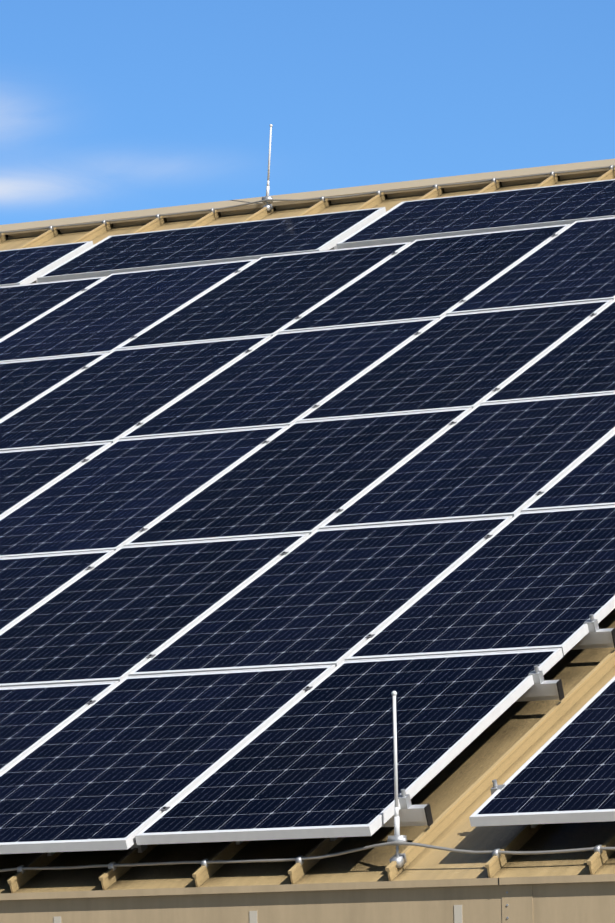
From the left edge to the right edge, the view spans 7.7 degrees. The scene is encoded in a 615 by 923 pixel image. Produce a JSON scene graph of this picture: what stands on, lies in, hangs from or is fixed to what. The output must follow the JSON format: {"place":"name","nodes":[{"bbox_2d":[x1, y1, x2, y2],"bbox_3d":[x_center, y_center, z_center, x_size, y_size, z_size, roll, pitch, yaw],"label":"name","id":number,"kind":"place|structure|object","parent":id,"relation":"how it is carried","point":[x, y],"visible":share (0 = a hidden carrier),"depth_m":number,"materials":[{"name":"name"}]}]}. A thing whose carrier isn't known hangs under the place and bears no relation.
{"place":"outdoors","nodes":[
{"label":"outdoors","id":0,"kind":"place"},
{"bbox_2d":[0,0,614,224],"label":"sky","id":1,"kind":"structure","parent":0,"point":[107,106],"materials":[{"name":"blue"}]},
{"bbox_2d":[47,234,598,855],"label":"panel clamps","id":2,"kind":"object","parent":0,"point":[537,678],"visible":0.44,"depth_m":18.47,"materials":[{"name":"silver metal"}]},
{"bbox_3d":[4.381,1.955,27.481,41.400,7.915,21.681,-4,-8,27],"label":"building","id":3,"kind":"object","parent":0,"visible":0},
{"bbox_2d":[0,175,614,893],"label":"roof pans","id":4,"kind":"object","parent":3,"relation":"on","point":[474,761],"depth_m":17.62,"materials":[{"name":"beige metal"}]},
{"bbox_2d":[262,124,272,210],"bbox_3d":[-0.258,-1.912,29.903,0.083,0.576,0.069,-4,-8,27],"label":"lightning rod","id":5,"kind":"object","parent":4,"relation":"on","point":[269,206],"depth_m":29.88,"materials":[{"name":"metal"}]},
{"bbox_2d":[0,168,614,892],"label":"roof ribs","id":6,"kind":"object","parent":4,"relation":"attached to","point":[496,770],"visible":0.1,"depth_m":17.79,"materials":[{"name":"beige metal"}]},
{"bbox_2d":[30,242,614,826],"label":"mounting rails","id":7,"kind":"object","parent":6,"relation":"on","point":[534,692],"visible":0.1,"depth_m":18.45,"materials":[{"name":"silver metal"}]},
{"bbox_2d":[0,159,614,238],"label":"roof ridge cap","id":8,"kind":"object","parent":4,"relation":"on","point":[257,207],"depth_m":29.85,"materials":[{"name":"beige metal"}]},
{"bbox_2d":[0,179,614,853],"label":"solar panels","id":9,"kind":"object","parent":4,"relation":"on","point":[212,721],"visible":1,"depth_m":21.60,"materials":[{"name":"blue glass"}]},
{"bbox_2d":[0,874,614,922],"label":"gutter box","id":10,"kind":"object","parent":4,"relation":"attached to","point":[568,899],"visible":1,"depth_m":17.05,"materials":[{"name":"paint"}]},
{"bbox_2d":[0,841,614,873],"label":"lightning conductor cable","id":11,"kind":"object","parent":4,"relation":"attached to","point":[298,859],"visible":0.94,"depth_m":17.22,"materials":[{"name":"metal"}]},
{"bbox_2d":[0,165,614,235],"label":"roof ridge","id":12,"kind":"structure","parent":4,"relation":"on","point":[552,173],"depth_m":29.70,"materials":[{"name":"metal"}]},
{"bbox_2d":[387,691,406,867],"bbox_3d":[0.332,1.184,17.092,0.072,0.660,0.069,-4,-8,27],"label":"lightning rod","id":13,"kind":"object","parent":4,"relation":"attached to","point":[400,859],"visible":0.96,"depth_m":17.07,"materials":[{"name":"metal"}]}
]}

